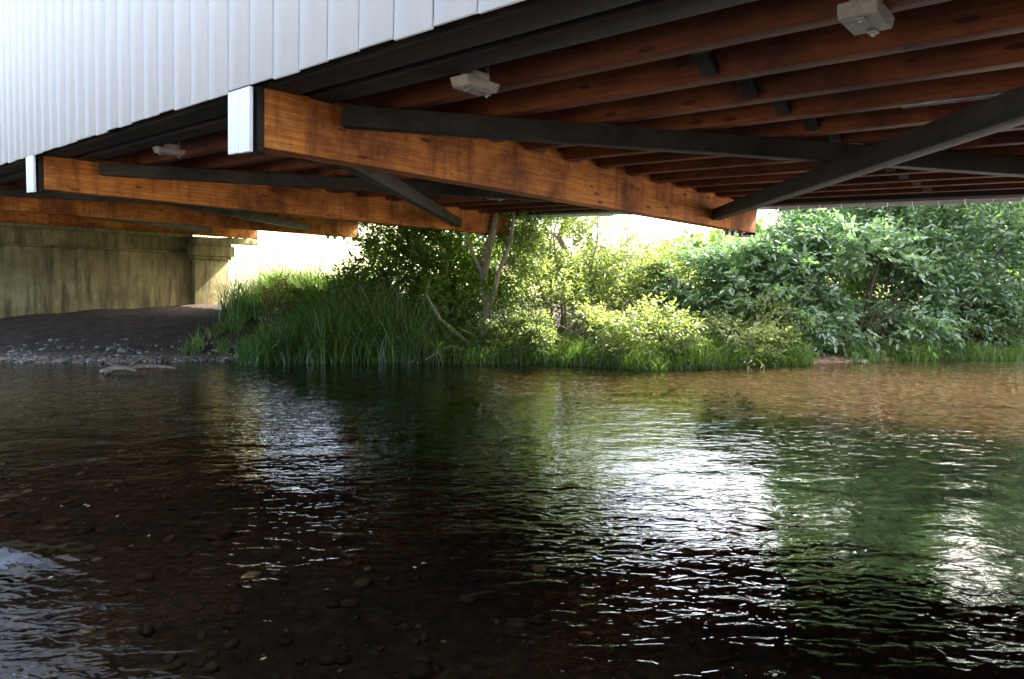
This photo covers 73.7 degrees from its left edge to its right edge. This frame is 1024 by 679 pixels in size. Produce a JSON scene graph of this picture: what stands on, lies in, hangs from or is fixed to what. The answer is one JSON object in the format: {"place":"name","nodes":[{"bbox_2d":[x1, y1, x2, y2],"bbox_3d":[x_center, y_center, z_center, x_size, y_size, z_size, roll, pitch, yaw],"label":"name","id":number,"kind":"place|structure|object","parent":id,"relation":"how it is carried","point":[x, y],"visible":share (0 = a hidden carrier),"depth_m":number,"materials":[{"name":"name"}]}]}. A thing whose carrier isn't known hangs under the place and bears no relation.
{"place":"outdoors","nodes":[
{"label":"outdoors","id":0,"kind":"place"},
{"bbox_2d":[204,248,394,320],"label":"reed grass","id":1,"kind":"structure","parent":0,"point":[244,301],"depth_m":12.57,"materials":[{"name":"green plant"}]},
{"bbox_2d":[0,224,1023,678],"bbox_3d":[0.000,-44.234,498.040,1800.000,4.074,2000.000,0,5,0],"label":"riverbank ground","id":2,"kind":"structure","parent":0,"point":[980,502],"depth_m":4.36,"materials":[{"name":"soil"}]},
{"bbox_2d":[0,221,257,317],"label":"concrete abutment","id":3,"kind":"object","parent":2,"relation":"on","point":[47,269],"visible":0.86,"depth_m":13.67,"materials":[{"name":"beige concrete"}]},
{"bbox_2d":[99,357,175,375],"bbox_3d":[-4.802,0.342,8.717,0.912,0.222,0.324,0,5,0],"label":"driftwood log","id":4,"kind":"object","parent":2,"relation":"on","point":[112,368],"visible":0.99,"depth_m":8.69,"materials":[{"name":"grey wood"}]},
{"bbox_2d":[0,328,345,368],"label":"bank stones","id":5,"kind":"object","parent":2,"relation":"on","point":[91,360],"visible":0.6,"depth_m":10.14,"materials":[{"name":"grey stone"}]},
{"bbox_2d":[172,307,287,355],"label":"bank weeds","id":6,"kind":"object","parent":2,"relation":"on","point":[195,347],"visible":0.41,"depth_m":10.65,"materials":[{"name":"green plant"}]},
{"bbox_2d":[252,273,300,338],"bbox_3d":[-3.796,-0.461,10.988,0.894,1.233,0.768,0,5,0],"label":"dry dock weed","id":7,"kind":"object","parent":2,"relation":"on","point":[275,299],"visible":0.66,"depth_m":10.95,"materials":[{"name":"green plant"}]},
{"bbox_2d":[276,251,418,323],"bbox_3d":[-2.658,-0.579,11.105,2.404,1.710,1.483,0,5,0],"label":"nettle patch","id":8,"kind":"object","parent":2,"relation":"on","point":[385,274],"visible":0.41,"depth_m":10.85,"materials":[{"name":"green plant"}]},
{"bbox_2d":[208,252,501,366],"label":"reed grass","id":9,"kind":"structure","parent":2,"relation":"on","point":[330,332],"depth_m":9.90,"materials":[{"name":"green plant"}]},
{"bbox_2d":[336,222,510,333],"bbox_3d":[-1.540,-1.124,11.686,3.158,2.836,2.492,3,6,30],"label":"willow shrub","id":10,"kind":"object","parent":2,"relation":"on","point":[419,251],"visible":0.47,"depth_m":11.09,"materials":[{"name":"green plant"}]},
{"bbox_2d":[375,219,547,344],"bbox_3d":[-0.914,-0.983,11.302,2.697,2.695,2.934,2,5,23],"label":"willow shrub","id":11,"kind":"object","parent":2,"relation":"on","point":[460,282],"visible":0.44,"depth_m":10.65,"materials":[{"name":"green plant"}]},
{"bbox_2d":[405,209,591,364],"bbox_3d":[0.251,-2.105,10.776,3.550,4.889,2.767,0,5,0],"label":"leaning alder tree","id":12,"kind":"object","parent":2,"relation":"on","point":[489,297],"visible":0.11,"depth_m":10.23,"materials":[{"name":"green plant"}]},
{"bbox_2d":[0,388,1023,678],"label":"riverbed pebbles","id":13,"kind":"object","parent":2,"relation":"on","point":[420,666],"visible":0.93,"depth_m":4.13,"materials":[{"name":"brown stone"}]},
{"bbox_2d":[504,217,580,305],"bbox_3d":[0.989,-3.025,14.250,2.869,4.832,2.939,0,5,0],"label":"alder tree","id":14,"kind":"object","parent":2,"relation":"on","point":[560,242],"visible":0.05,"depth_m":14.08,"materials":[{"name":"green plant"}]},
{"bbox_2d":[200,224,920,303],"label":"field grass","id":15,"kind":"structure","parent":2,"relation":"on","point":[283,252],"depth_m":19.91,"materials":[{"name":"plant"}]},
{"bbox_2d":[473,215,679,339],"bbox_3d":[1.021,-1.238,10.923,3.316,3.267,2.343,0,5,0],"label":"olive shrub","id":16,"kind":"object","parent":2,"relation":"on","point":[563,267],"visible":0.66,"depth_m":10.72,"materials":[{"name":"green plant"}]},
{"bbox_2d":[467,291,718,364],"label":"streamside weeds","id":17,"kind":"object","parent":2,"relation":"on","point":[536,323],"visible":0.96,"depth_m":9.46,"materials":[{"name":"green plant"}]},
{"bbox_2d":[438,315,830,372],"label":"reed grass","id":18,"kind":"structure","parent":2,"relation":"on","point":[726,356],"depth_m":9.56,"materials":[{"name":"green plant"}]},
{"bbox_2d":[539,231,733,332],"bbox_3d":[2.182,-0.812,11.458,4.020,1.972,2.472,4,6,38],"label":"olive shrub","id":19,"kind":"object","parent":2,"relation":"on","point":[684,276],"visible":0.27,"depth_m":10.96,"materials":[{"name":"green plant"}]},
{"bbox_2d":[651,289,828,371],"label":"streamside weeds","id":20,"kind":"object","parent":2,"relation":"on","point":[765,335],"visible":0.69,"depth_m":9.66,"materials":[{"name":"green plant"}]},
{"bbox_2d":[629,210,874,359],"bbox_3d":[3.743,-0.677,10.660,3.740,2.645,2.474,0,5,0],"label":"elder bush","id":21,"kind":"object","parent":2,"relation":"on","point":[753,269],"visible":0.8,"depth_m":10.22,"materials":[{"name":"green plant"}]},
{"bbox_2d":[758,208,845,273],"bbox_3d":[6.740,-2.876,14.581,3.198,4.628,3.269,3,6,32],"label":"alder tree","id":22,"kind":"object","parent":2,"relation":"on","point":[778,220],"visible":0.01,"depth_m":14.82,"materials":[{"name":"green plant"}]},
{"bbox_2d":[636,215,1023,281],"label":"distant trees","id":23,"kind":"object","parent":2,"relation":"on","point":[697,242],"visible":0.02,"depth_m":73.39,"materials":[{"name":"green plant"}]},
{"bbox_2d":[692,203,1023,319],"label":"elder bush","id":24,"kind":"object","parent":2,"relation":"on","point":[843,213],"visible":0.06,"depth_m":12.63,"materials":[{"name":"green plant"}]},
{"bbox_2d":[758,203,982,364],"bbox_3d":[4.931,-1.285,10.906,4.770,3.686,2.824,0,5,0],"label":"elder bush","id":25,"kind":"object","parent":2,"relation":"on","point":[885,248],"visible":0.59,"depth_m":10.28,"materials":[{"name":"green plant"}]},
{"bbox_2d":[806,325,1023,364],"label":"reed grass","id":26,"kind":"structure","parent":2,"relation":"on","point":[980,354],"depth_m":10.27,"materials":[{"name":"green plant"}]},
{"bbox_2d":[825,247,1020,335],"bbox_3d":[7.600,-0.663,12.001,5.412,1.991,1.523,0,5,0],"label":"elder bush","id":27,"kind":"object","parent":2,"relation":"on","point":[848,287],"visible":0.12,"depth_m":11.76,"materials":[{"name":"green plant"}]},
{"bbox_2d":[841,197,1023,358],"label":"elder bush","id":28,"kind":"object","parent":2,"relation":"on","point":[981,295],"visible":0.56,"depth_m":10.49,"materials":[{"name":"green plant"}]},
{"bbox_2d":[962,202,1023,334],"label":"elder bush","id":29,"kind":"object","parent":2,"relation":"on","point":[1005,255],"visible":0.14,"depth_m":11.25,"materials":[{"name":"green plant"}]},
{"bbox_3d":[5.728,1.816,-0.863,1.548,4.194,9.840,7,7,42],"label":"concrete abutment","id":30,"kind":"object","parent":2,"relation":"on","visible":0},
{"bbox_2d":[0,0,1023,239],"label":"covered bridge","id":31,"kind":"structure","parent":30,"relation":"on","point":[246,119],"depth_m":3.99,"materials":[{"name":"brown wood"}]},
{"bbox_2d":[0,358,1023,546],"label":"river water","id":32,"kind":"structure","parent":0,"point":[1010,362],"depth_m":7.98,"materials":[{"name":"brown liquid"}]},
{"bbox_2d":[0,544,31,583],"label":"river rock","id":33,"kind":"object","parent":32,"relation":"in","point":[15,563],"visible":0.98,"depth_m":2.99,"materials":[{"name":"stone"}]},
{"bbox_2d":[49,406,1001,675],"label":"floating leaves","id":34,"kind":"object","parent":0,"point":[423,562],"visible":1,"depth_m":3.20,"materials":[{"name":"brown plant"}]},
{"bbox_2d":[447,210,1023,279],"label":"sky","id":35,"kind":"structure","parent":0,"point":[667,228],"materials":[{"name":"white"}]}
]}

